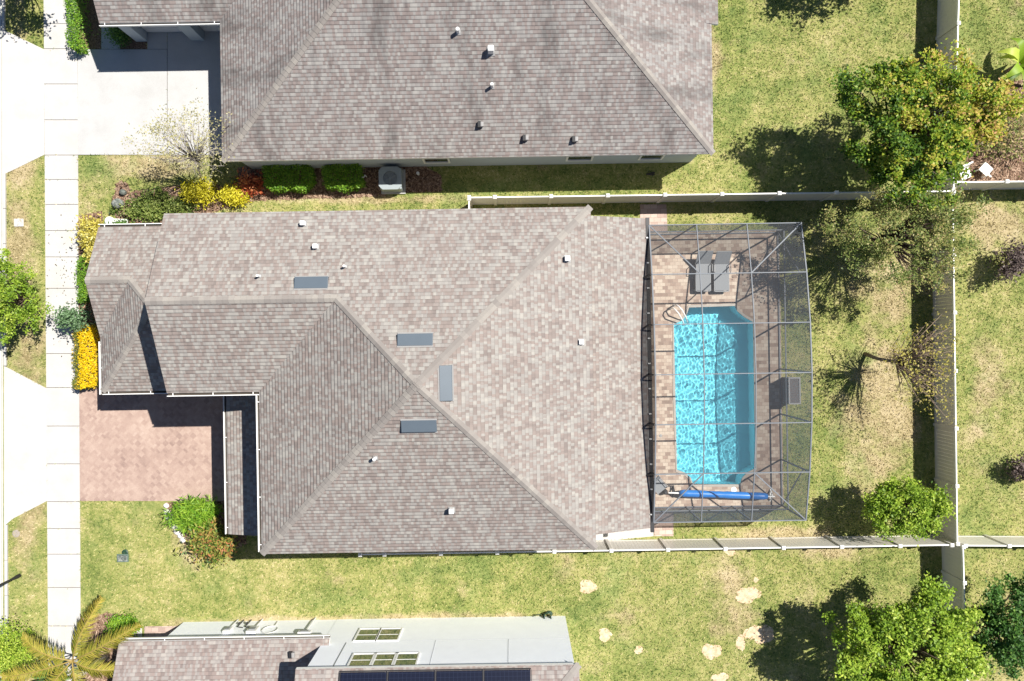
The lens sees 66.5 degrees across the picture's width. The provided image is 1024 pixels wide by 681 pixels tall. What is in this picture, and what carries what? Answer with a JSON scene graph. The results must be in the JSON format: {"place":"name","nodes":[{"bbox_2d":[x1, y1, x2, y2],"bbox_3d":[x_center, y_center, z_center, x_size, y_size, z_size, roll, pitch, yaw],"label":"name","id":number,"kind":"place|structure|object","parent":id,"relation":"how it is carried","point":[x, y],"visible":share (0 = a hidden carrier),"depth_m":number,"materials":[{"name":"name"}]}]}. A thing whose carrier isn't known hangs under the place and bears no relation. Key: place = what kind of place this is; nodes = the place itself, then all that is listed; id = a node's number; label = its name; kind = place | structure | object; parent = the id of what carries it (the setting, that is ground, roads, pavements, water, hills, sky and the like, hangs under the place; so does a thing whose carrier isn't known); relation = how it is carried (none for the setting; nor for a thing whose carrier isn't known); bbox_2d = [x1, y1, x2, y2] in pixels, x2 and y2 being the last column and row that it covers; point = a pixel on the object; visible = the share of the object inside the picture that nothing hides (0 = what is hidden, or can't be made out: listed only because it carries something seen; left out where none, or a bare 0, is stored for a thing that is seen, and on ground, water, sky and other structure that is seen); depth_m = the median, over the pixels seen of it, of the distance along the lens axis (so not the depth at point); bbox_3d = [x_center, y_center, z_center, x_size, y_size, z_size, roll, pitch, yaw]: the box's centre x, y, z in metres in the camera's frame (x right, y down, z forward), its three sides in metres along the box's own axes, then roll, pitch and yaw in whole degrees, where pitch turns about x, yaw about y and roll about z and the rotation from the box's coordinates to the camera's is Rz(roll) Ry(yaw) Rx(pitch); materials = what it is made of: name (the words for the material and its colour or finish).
{"place":"outdoors","nodes":[
{"label":"outdoors","id":0,"kind":"place"},
{"bbox_2d":[0,0,1,678],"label":"street","id":1,"kind":"structure","parent":0,"point":[0,299],"depth_m":34.99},
{"bbox_2d":[44,0,80,680],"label":"sidewalk","id":2,"kind":"structure","parent":0,"point":[62,404],"depth_m":34.97,"materials":[{"name":"concrete"}]},
{"bbox_2d":[47,221,76,356],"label":"fallen leaves","id":3,"kind":"object","parent":2,"relation":"on","point":[63,274],"visible":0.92,"depth_m":34.96,"materials":[{"name":"brown plant"}]},
{"bbox_2d":[78,27,221,154],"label":"concrete driveway","id":4,"kind":"structure","parent":0,"point":[119,90],"depth_m":34.97,"materials":[{"name":"grey concrete"}]},
{"bbox_2d":[79,386,224,500],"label":"paver driveway","id":5,"kind":"structure","parent":0,"point":[148,447],"depth_m":34.97,"materials":[{"name":"brick"}]},
{"bbox_2d":[144,204,672,636],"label":"paver path","id":6,"kind":"structure","parent":0,"point":[655,214],"depth_m":34.97,"materials":[{"name":"beige stone"}]},
{"bbox_2d":[3,0,1023,680],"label":"ground","id":7,"kind":"structure","parent":0,"point":[709,562],"depth_m":35.00,"materials":[{"name":"green plant"}]},
{"bbox_2d":[2,11,2,655],"bbox_3d":[-22.842,-0.359,35.005,0.057,0.050,35.018,0,90,0],"label":"gutter pan","id":8,"kind":"object","parent":7,"relation":"on","point":[2,332],"visible":0.5,"depth_m":34.98,"materials":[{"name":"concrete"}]},
{"bbox_2d":[2,0,8,650],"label":"kerb","id":9,"kind":"structure","parent":7,"relation":"on","point":[6,610],"depth_m":34.88,"materials":[{"name":"concrete"}]},
{"bbox_2d":[0,574,21,585],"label":"street lamp","id":10,"kind":"object","parent":7,"relation":"on","point":[17,576],"visible":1,"depth_m":34.52,"materials":[{"name":"black metal"}]},
{"bbox_2d":[14,219,23,226],"bbox_3d":[-22.102,-5.282,34.980,0.430,0.050,0.360,-1,90,0],"label":"meter cover","id":11,"kind":"object","parent":7,"relation":"on","point":[17,222],"visible":1,"depth_m":34.95,"materials":[{"name":"plastic"}]},
{"bbox_2d":[0,612,45,679],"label":"shrub","id":12,"kind":"object","parent":7,"relation":"on","point":[11,657],"visible":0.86,"depth_m":33.61,"materials":[{"name":"plant"}]},
{"bbox_2d":[3,30,46,524],"bbox_3d":[-21.839,-2.816,34.995,1.927,0.050,22.245,0,90,0],"label":"driveway apron","id":13,"kind":"object","parent":7,"relation":"on","point":[25,457],"visible":1,"depth_m":34.97,"materials":[{"name":"concrete"}]},
{"bbox_2d":[0,247,53,345],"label":"tree","id":14,"kind":"object","parent":7,"relation":"on","point":[18,286],"visible":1,"depth_m":33.02,"materials":[{"name":"green plant"}]},
{"bbox_2d":[80,239,94,262],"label":"shrub","id":15,"kind":"object","parent":7,"relation":"on","point":[89,254],"visible":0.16,"depth_m":34.11,"materials":[{"name":"yellow plant"}]},
{"bbox_2d":[105,217,127,223],"bbox_3d":[-17.705,-5.350,34.940,1.020,0.120,0.400,-1,90,0],"label":"splash block","id":16,"kind":"object","parent":7,"relation":"on","point":[107,219],"depth_m":34.88,"materials":[{"name":"white paint"}]},
{"bbox_2d":[117,549,128,561],"bbox_3d":[-17.439,9.643,34.962,0.520,0.095,0.566,-1,90,0],"label":"utility box","id":17,"kind":"object","parent":7,"relation":"on","point":[123,556],"visible":1,"depth_m":34.93,"materials":[{"name":"green plastic"}]},
{"bbox_2d":[112,616,581,680],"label":"house","id":18,"kind":"structure","parent":7,"relation":"on","point":[330,650],"depth_m":31.87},
{"bbox_2d":[222,619,238,633],"bbox_3d":[-12.267,12.486,34.200,0.300,1.500,0.180,-1,90,0],"label":"utility meter","id":19,"kind":"object","parent":18,"relation":"attached to","point":[227,630],"visible":1,"depth_m":33.58,"materials":[{"name":"paint"}]},
{"bbox_2d":[246,619,262,634],"bbox_3d":[-11.159,12.458,34.125,0.420,1.650,0.200,-1,90,0],"label":"utility meter","id":20,"kind":"object","parent":18,"relation":"attached to","point":[252,630],"visible":1,"depth_m":33.45,"materials":[{"name":"paint"}]},
{"bbox_2d":[288,651,294,658],"bbox_3d":[-8.961,12.797,31.778,0.230,0.160,0.240,-1,90,0],"label":"roof vent","id":21,"kind":"object","parent":18,"relation":"on","point":[291,654],"visible":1,"depth_m":31.70,"materials":[{"name":"black metal"}]},
{"bbox_2d":[297,617,315,634],"bbox_3d":[-8.795,12.401,33.950,0.550,2.000,0.240,-1,90,0],"label":"electrical box","id":22,"kind":"object","parent":18,"relation":"attached to","point":[304,632],"visible":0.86,"depth_m":32.99,"materials":[{"name":"paint"}]},
{"bbox_2d":[347,653,376,665],"bbox_3d":[-5.834,12.452,30.425,0.980,1.270,0.052,-1,90,0],"label":"window","id":23,"kind":"structure","parent":18,"relation":"in","point":[357,659],"depth_m":30.47,"materials":[{"name":"white paint"}]},
{"bbox_2d":[339,670,387,680],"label":"solar panel","id":24,"kind":"object","parent":18,"relation":"attached to","point":[374,675],"visible":1,"depth_m":29.18,"materials":[{"name":"blue glass"}]},
{"bbox_2d":[353,628,380,641],"bbox_3d":[-6.116,12.457,33.050,0.960,1.420,0.052,-1,90,0],"label":"window","id":25,"kind":"structure","parent":18,"relation":"in","point":[363,634],"depth_m":32.99,"materials":[{"name":"white paint"}]},
{"bbox_2d":[369,652,398,665],"bbox_3d":[-4.987,12.439,30.425,0.980,1.270,0.052,-1,90,0],"label":"window","id":26,"kind":"structure","parent":18,"relation":"in","point":[383,658],"depth_m":30.43,"materials":[{"name":"white paint"}]},
{"bbox_2d":[375,627,402,640],"bbox_3d":[-5.196,12.442,33.050,0.960,1.420,0.052,-1,90,0],"label":"window","id":27,"kind":"structure","parent":18,"relation":"in","point":[386,634],"depth_m":33.03,"materials":[{"name":"white paint"}]},
{"bbox_2d":[391,652,419,665],"bbox_3d":[-4.139,12.425,30.425,0.980,1.270,0.052,-1,90,0],"label":"window","id":28,"kind":"structure","parent":18,"relation":"in","point":[404,658],"depth_m":30.49,"materials":[{"name":"white paint"}]},
{"bbox_2d":[387,669,435,680],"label":"solar panel","id":29,"kind":"object","parent":18,"relation":"attached to","point":[426,675],"visible":1,"depth_m":29.18,"materials":[{"name":"blue glass"}]},
{"bbox_2d":[435,669,483,680],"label":"solar panel","id":30,"kind":"object","parent":18,"relation":"attached to","point":[448,675],"visible":1,"depth_m":29.17,"materials":[{"name":"blue glass"}]},
{"bbox_2d":[484,668,531,680],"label":"solar panel","id":31,"kind":"object","parent":18,"relation":"attached to","point":[505,674],"visible":1,"depth_m":29.17,"materials":[{"name":"blue glass"}]},
{"bbox_2d":[85,205,650,555],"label":"house","id":32,"kind":"structure","parent":7,"relation":"on","point":[539,440],"depth_m":28.67,"materials":[{"name":"grey"}]},
{"bbox_2d":[300,220,306,226],"bbox_3d":[-7.784,-4.364,29.059,0.246,0.319,0.246,-1,90,0],"label":"vent pipe","id":33,"kind":"object","parent":32,"relation":"on","point":[303,223],"visible":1,"depth_m":29.00,"materials":[{"name":"white paint"}]},
{"bbox_2d":[293,275,328,289],"bbox_3d":[-7.206,-2.081,28.051,1.240,0.252,0.515,-1,90,0],"label":"skylight","id":34,"kind":"object","parent":32,"relation":"on","point":[309,282],"visible":1,"depth_m":27.97,"materials":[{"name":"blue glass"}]},
{"bbox_2d":[312,243,319,249],"bbox_3d":[-7.208,-3.451,28.626,0.246,0.309,0.246,-1,90,0],"label":"vent pipe","id":35,"kind":"object","parent":32,"relation":"on","point":[315,246],"visible":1,"depth_m":28.57,"materials":[{"name":"white paint"}]},
{"bbox_2d":[397,332,433,346],"bbox_3d":[-3.352,-0.031,27.048,1.260,0.252,0.515,-1,90,0],"label":"skylight","id":36,"kind":"object","parent":32,"relation":"on","point":[414,339],"visible":1,"depth_m":26.96,"materials":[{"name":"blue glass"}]},
{"bbox_2d":[400,419,437,432],"bbox_3d":[-3.215,2.957,27.011,1.260,0.252,0.515,-1,90,0],"label":"skylight","id":37,"kind":"object","parent":32,"relation":"on","point":[418,425],"visible":1,"depth_m":26.93,"materials":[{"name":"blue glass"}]},
{"bbox_2d":[438,365,453,400],"bbox_3d":[-2.267,1.462,26.790,0.515,0.256,1.260,-1,90,0],"label":"skylight","id":38,"kind":"object","parent":32,"relation":"on","point":[445,382],"visible":1,"depth_m":26.71,"materials":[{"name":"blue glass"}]},
{"bbox_2d":[448,507,455,513],"bbox_3d":[-2.203,6.199,28.450,0.261,0.382,0.261,-1,90,0],"label":"vent pipe","id":39,"kind":"object","parent":32,"relation":"on","point":[451,510],"visible":1,"depth_m":28.27,"materials":[{"name":"white paint"}]},
{"bbox_2d":[563,255,570,262],"bbox_3d":[2.041,-3.026,28.840,0.276,0.327,0.276,-1,90,0],"label":"vent pipe","id":40,"kind":"object","parent":32,"relation":"on","point":[566,258],"visible":1,"depth_m":28.86,"materials":[{"name":"white paint"}]},
{"bbox_2d":[578,339,584,345],"bbox_3d":[2.584,0.060,29.119,0.261,0.243,0.261,-1,90,0],"label":"vent pipe","id":41,"kind":"object","parent":32,"relation":"on","point":[581,342],"visible":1,"depth_m":29.02,"materials":[{"name":"white paint"}]},
{"bbox_2d":[134,528,653,636],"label":"concrete walk","id":42,"kind":"structure","parent":7,"relation":"on","point":[639,533],"depth_m":34.98,"materials":[{"name":"grey concrete"}]},
{"bbox_2d":[93,0,717,168],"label":"house","id":43,"kind":"structure","parent":7,"relation":"on","point":[363,83],"depth_m":31.18,"materials":[{"name":"grey"}]},
{"bbox_2d":[141,26,181,31],"bbox_3d":[-15.349,-13.842,33.830,1.960,2.340,0.090,-1,90,0],"label":"garage door","id":44,"kind":"structure","parent":43,"relation":"in","point":[148,28],"depth_m":34.55,"materials":[{"name":"paint"}]},
{"bbox_2d":[200,25,219,30],"bbox_3d":[-12.781,-13.883,33.830,1.988,2.340,0.090,-1,90,0],"label":"garage door","id":45,"kind":"structure","parent":43,"relation":"in","point":[205,27],"depth_m":34.50,"materials":[{"name":"paint"}]},
{"bbox_2d":[422,158,450,163],"bbox_3d":[-3.270,-7.792,33.375,1.160,1.610,0.080,-1,90,0],"label":"window","id":46,"kind":"structure","parent":43,"relation":"in","point":[426,161],"depth_m":33.94,"materials":[{"name":"white paint"}]},
{"bbox_2d":[487,45,494,55],"bbox_3d":[-0.821,-11.231,30.169,0.319,0.477,0.319,-1,90,0],"label":"vent pipe","id":47,"kind":"object","parent":43,"relation":"on","point":[490,50],"visible":1,"depth_m":30.14,"materials":[{"name":"white metal"}]},
{"bbox_2d":[566,156,593,160],"bbox_3d":[2.928,-7.892,33.375,1.160,1.610,0.080,-1,90,0],"label":"window","id":48,"kind":"structure","parent":43,"relation":"in","point":[575,158],"depth_m":33.82,"materials":[{"name":"black glass"}]},
{"bbox_2d":[638,155,664,159],"bbox_3d":[6.027,-7.941,33.375,1.060,1.610,0.080,-1,90,0],"label":"window","id":49,"kind":"structure","parent":43,"relation":"in","point":[642,157],"depth_m":33.85,"materials":[{"name":"black glass"}]},
{"bbox_2d":[467,197,472,208],"bbox_3d":[-1.841,-5.489,34.095,0.166,1.810,1.286,1,90,0],"label":"fence","id":50,"kind":"object","parent":7,"relation":"on","point":[470,204],"visible":0.38,"depth_m":33.30,"materials":[{"name":"beige plastic"}]},
{"bbox_2d":[532,611,552,618],"bbox_3d":[1.364,12.281,34.765,0.930,0.432,0.405,-1,90,0],"label":"garden hose","id":51,"kind":"object","parent":7,"relation":"on","point":[548,612],"visible":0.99,"depth_m":34.75,"materials":[{"name":"green rubber"}]},
{"bbox_2d":[77,0,1023,680],"bbox_3d":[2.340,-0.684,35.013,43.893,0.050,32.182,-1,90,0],"label":"mulch bed","id":52,"kind":"object","parent":7,"relation":"on","point":[93,42],"visible":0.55,"depth_m":34.99,"materials":[{"name":"brown wood"}]},
{"bbox_2d":[29,660,72,680],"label":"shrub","id":53,"kind":"object","parent":52,"relation":"on","point":[45,677],"visible":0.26,"depth_m":34.46,"materials":[{"name":"green plant"}]},
{"bbox_2d":[0,595,142,680],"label":"palm tree","id":54,"kind":"object","parent":52,"relation":"on","point":[91,670],"visible":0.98,"depth_m":31.71,"materials":[{"name":"yellow plant"}]},
{"bbox_2d":[49,301,95,334],"bbox_3d":[-19.131,-0.952,34.108,1.681,1.802,1.629,-37,90,0],"label":"shrub","id":55,"kind":"object","parent":52,"relation":"on","point":[72,316],"visible":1,"depth_m":33.77,"materials":[{"name":"green plant"}]},
{"bbox_2d":[64,0,92,55],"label":"hedge","id":56,"kind":"object","parent":52,"relation":"on","point":[77,17],"visible":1,"depth_m":34.23,"materials":[{"name":"green plant"}]},
{"bbox_2d":[73,253,89,304],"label":"hedge","id":57,"kind":"object","parent":52,"relation":"on","point":[83,296],"visible":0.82,"depth_m":34.50,"materials":[{"name":"green plant"}]},
{"bbox_2d":[71,324,99,389],"bbox_3d":[-18.718,0.732,34.540,1.409,1.008,2.984,-1,90,0],"label":"hedge","id":58,"kind":"object","parent":52,"relation":"on","point":[76,382],"visible":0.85,"depth_m":34.25,"materials":[{"name":"yellow plant"}]},
{"bbox_2d":[69,211,110,253],"bbox_3d":[-18.458,-4.656,34.249,1.768,1.522,2.149,-1,90,0],"label":"shrub","id":59,"kind":"object","parent":52,"relation":"on","point":[87,235],"visible":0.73,"depth_m":34.00,"materials":[{"name":"yellow plant"}]},
{"bbox_2d":[93,27,132,47],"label":"shrub","id":60,"kind":"object","parent":52,"relation":"on","point":[117,34],"visible":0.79,"depth_m":34.29,"materials":[{"name":"green plant"}]},
{"bbox_2d":[104,218,129,223],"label":"ground cover","id":61,"kind":"object","parent":52,"relation":"on","point":[121,222],"visible":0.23,"depth_m":34.76,"materials":[{"name":"green plant"}]},
{"bbox_2d":[111,198,123,208],"bbox_3d":[-17.551,-6.093,34.769,0.508,0.570,0.448,-1,90,0],"label":"boulder","id":62,"kind":"object","parent":52,"relation":"on","point":[115,202],"visible":0.98,"depth_m":34.58,"materials":[{"name":"grey stone"}]},
{"bbox_2d":[101,609,144,637],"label":"shrub","id":63,"kind":"object","parent":52,"relation":"on","point":[120,622],"visible":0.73,"depth_m":34.38,"materials":[{"name":"green plant"}]},
{"bbox_2d":[104,185,200,223],"bbox_3d":[-16.015,-5.960,34.662,4.338,0.900,1.897,-1,90,0],"label":"ground cover","id":64,"kind":"object","parent":52,"relation":"on","point":[141,205],"visible":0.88,"depth_m":34.68,"materials":[{"name":"green plant"}]},
{"bbox_2d":[120,88,234,187],"bbox_3d":[-13.576,-8.054,32.651,4.948,4.844,3.942,-1,90,0],"label":"tree","id":65,"kind":"object","parent":52,"relation":"on","point":[194,157],"visible":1,"depth_m":31.40,"materials":[{"name":"beige plant"}]},
{"bbox_2d":[159,494,224,537],"bbox_3d":[-14.101,7.722,34.424,3.016,1.470,1.996,-1,90,0],"label":"shrub","id":66,"kind":"object","parent":52,"relation":"on","point":[189,512],"visible":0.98,"depth_m":34.20,"materials":[{"name":"green plant"}]},
{"bbox_2d":[174,172,223,209],"bbox_3d":[-13.864,-6.490,34.327,2.008,1.528,1.598,-15,90,0],"label":"shrub","id":67,"kind":"object","parent":52,"relation":"on","point":[192,191],"visible":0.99,"depth_m":34.34,"materials":[{"name":"yellow plant"}]},
{"bbox_2d":[174,515,244,569],"bbox_3d":[-13.349,8.818,34.029,3.156,1.968,2.404,-1,90,0],"label":"shrub","id":68,"kind":"object","parent":52,"relation":"on","point":[219,540],"visible":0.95,"depth_m":33.85,"materials":[{"name":"brown plant"}]},
{"bbox_2d":[213,178,252,209],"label":"shrub","id":69,"kind":"object","parent":52,"relation":"on","point":[232,196],"visible":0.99,"depth_m":34.34,"materials":[{"name":"yellow plant"}]},
{"bbox_2d":[228,167,270,201],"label":"shrub","id":70,"kind":"object","parent":52,"relation":"on","point":[251,181],"visible":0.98,"depth_m":34.44,"materials":[{"name":"brown plant"}]},
{"bbox_2d":[260,164,316,195],"bbox_3d":[-9.866,-7.214,34.520,2.414,1.063,1.559,-1,90,0],"label":"hedge","id":71,"kind":"object","parent":52,"relation":"on","point":[305,169],"visible":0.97,"depth_m":34.25,"materials":[{"name":"green plant"}]},
{"bbox_2d":[320,163,366,193],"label":"hedge","id":72,"kind":"object","parent":52,"relation":"on","point":[341,181],"visible":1,"depth_m":34.24,"materials":[{"name":"green plant"}]},
{"bbox_2d":[379,166,405,193],"bbox_3d":[-5.309,-7.099,34.577,1.080,0.827,1.080,-1,90,0],"label":"air conditioner","id":73,"kind":"object","parent":52,"relation":"on","point":[392,179],"visible":1,"depth_m":34.18,"materials":[{"name":"metal"}]},
{"bbox_2d":[975,162,992,177],"bbox_3d":[20.957,-7.532,34.562,0.480,0.875,0.618,42,90,0],"label":"garden chair","id":74,"kind":"object","parent":52,"relation":"on","point":[985,169],"visible":0.98,"depth_m":34.59,"materials":[{"name":"white paint"}]},
{"bbox_2d":[966,79,1023,176],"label":"shrub","id":75,"kind":"object","parent":52,"relation":"on","point":[1010,136],"visible":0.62,"depth_m":34.31,"materials":[{"name":"brown plant"}]},
{"bbox_2d":[358,534,953,556],"bbox_3d":[6.145,8.930,34.095,25.397,1.810,0.166,-1,90,0],"label":"fence","id":76,"kind":"object","parent":7,"relation":"on","point":[769,542],"visible":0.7,"depth_m":33.85,"materials":[{"name":"beige plastic"}]},
{"bbox_2d":[579,549,773,680],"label":"bare sand","id":77,"kind":"structure","parent":7,"relation":"on","point":[764,634],"depth_m":34.99,"materials":[{"name":"beige sand"}]},
{"bbox_2d":[467,189,955,204],"bbox_3d":[8.493,-6.240,34.095,20.808,1.810,0.160,-1,90,0],"label":"fence","id":78,"kind":"object","parent":7,"relation":"on","point":[550,199],"visible":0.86,"depth_m":34.00,"materials":[{"name":"beige plastic"}]},
{"bbox_2d":[650,233,780,506],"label":"pool deck","id":79,"kind":"structure","parent":7,"relation":"on","point":[669,290],"depth_m":34.97,"materials":[{"name":"beige stone"}]},
{"bbox_2d":[669,304,687,325],"bbox_3d":[7.492,-1.155,34.837,0.331,1.326,1.067,-42,90,0],"label":"pool rail","id":80,"kind":"object","parent":79,"relation":"on","point":[670,308],"visible":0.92,"depth_m":34.43,"materials":[{"name":"white metal"}]},
{"bbox_2d":[693,251,712,291],"bbox_3d":[8.480,-3.051,34.531,0.735,0.884,1.743,-1,90,0],"label":"sun lounger","id":81,"kind":"object","parent":79,"relation":"on","point":[705,261],"visible":0.95,"depth_m":34.62,"materials":[{"name":"grey plastic"}]},
{"bbox_2d":[673,304,756,486],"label":"swimming pool","id":82,"kind":"structure","parent":79,"relation":"in","point":[729,348],"depth_m":35.10,"materials":[{"name":"liquid"}]},
{"bbox_2d":[662,485,774,500],"bbox_3d":[9.164,6.828,34.714,4.960,0.553,0.598,3,90,0],"label":"cover reel","id":83,"kind":"object","parent":79,"relation":"on","point":[726,494],"visible":0.94,"depth_m":34.48,"materials":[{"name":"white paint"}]},
{"bbox_2d":[712,251,731,291],"bbox_3d":[9.298,-3.036,34.531,0.736,0.884,1.743,-1,90,0],"label":"sun lounger","id":84,"kind":"object","parent":79,"relation":"on","point":[721,265],"visible":0.98,"depth_m":34.62,"materials":[{"name":"grey plastic"}]},
{"bbox_2d":[644,217,812,531],"bbox_3d":[8.730,1.367,33.060,6.572,3.820,12.944,-1,90,0],"label":"pool cage","id":85,"kind":"object","parent":79,"relation":"on","point":[795,372],"visible":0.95,"depth_m":32.61,"materials":[{"name":"grey metal"}]},
{"bbox_2d":[811,176,993,306],"bbox_3d":[15.883,-4.026,32.280,6.663,5.558,5.292,-24,90,0],"label":"tree","id":86,"kind":"object","parent":7,"relation":"on","point":[885,242],"visible":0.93,"depth_m":30.77,"materials":[{"name":"green plant"}]},
{"bbox_2d":[820,570,996,680],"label":"tree","id":87,"kind":"object","parent":7,"relation":"on","point":[896,633],"visible":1,"depth_m":30.90,"materials":[{"name":"green plant"}]},
{"bbox_2d":[861,472,956,545],"bbox_3d":[16.601,7.011,33.232,4.142,3.657,3.013,-1,90,0],"label":"tree","id":88,"kind":"object","parent":7,"relation":"on","point":[887,501],"visible":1,"depth_m":32.24,"materials":[{"name":"green plant"}]},
{"bbox_2d":[863,308,970,425],"bbox_3d":[16.846,1.046,32.759,3.647,4.653,4.820,-1,90,0],"label":"tree","id":89,"kind":"object","parent":7,"relation":"on","point":[902,360],"visible":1,"depth_m":31.83,"materials":[{"name":"brown plant"}]},
{"bbox_2d":[826,38,1023,211],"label":"tree","id":90,"kind":"object","parent":7,"relation":"on","point":[904,139],"visible":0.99,"depth_m":29.96,"materials":[{"name":"green plant"}]},
{"bbox_2d":[931,191,959,545],"bbox_3d":[18.912,1.188,34.095,0.160,1.810,15.127,-1,90,0],"label":"fence","id":91,"kind":"object","parent":7,"relation":"on","point":[945,456],"visible":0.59,"depth_m":33.96,"materials":[{"name":"beige plastic"}]},
{"bbox_2d":[932,0,960,190],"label":"fence","id":92,"kind":"object","parent":7,"relation":"on","point":[948,22],"visible":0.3,"depth_m":34.04,"materials":[{"name":"beige plastic"}]},
{"bbox_2d":[941,544,968,680],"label":"fence","id":93,"kind":"object","parent":7,"relation":"on","point":[953,572],"visible":0.38,"depth_m":33.93,"materials":[{"name":"beige plastic"}]},
{"bbox_2d":[959,161,972,180],"bbox_3d":[20.059,-7.466,34.562,0.480,0.875,0.616,-24,90,0],"label":"garden chair","id":94,"kind":"object","parent":7,"relation":"on","point":[968,172],"visible":0.47,"depth_m":34.59,"materials":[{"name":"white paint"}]},
{"bbox_2d":[935,179,1023,190],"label":"fence","id":95,"kind":"object","parent":7,"relation":"on","point":[988,185],"visible":0.77,"depth_m":34.01,"materials":[{"name":"beige plastic"}]},
{"bbox_2d":[958,535,1023,547],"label":"fence","id":96,"kind":"object","parent":7,"relation":"on","point":[966,541],"visible":0.93,"depth_m":34.01,"materials":[{"name":"beige plastic"}]},
{"bbox_2d":[969,571,1023,680],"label":"tree","id":97,"kind":"object","parent":7,"relation":"on","point":[1007,652],"visible":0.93,"depth_m":32.04,"materials":[{"name":"green plant"}]},
{"bbox_2d":[986,235,1023,283],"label":"shrub","id":98,"kind":"object","parent":7,"relation":"on","point":[1015,259],"visible":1,"depth_m":33.76,"materials":[{"name":"purple plant"}]},
{"bbox_2d":[998,38,1023,88],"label":"banana plant","id":99,"kind":"object","parent":7,"relation":"on","point":[1017,68],"visible":0.96,"depth_m":33.25,"materials":[{"name":"green plant"}]},
{"bbox_2d":[1000,451,1023,482],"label":"shrub","id":100,"kind":"object","parent":7,"relation":"on","point":[1018,469],"visible":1,"depth_m":34.24,"materials":[{"name":"purple plant"}]},
{"bbox_2d":[655,475,667,494],"bbox_3d":[6.444,6.355,34.504,0.572,0.961,0.820,-39,90,0],"label":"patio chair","id":101,"kind":"object","parent":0,"point":[661,486],"visible":0.58,"depth_m":34.57,"materials":[{"name":"white plastic"}]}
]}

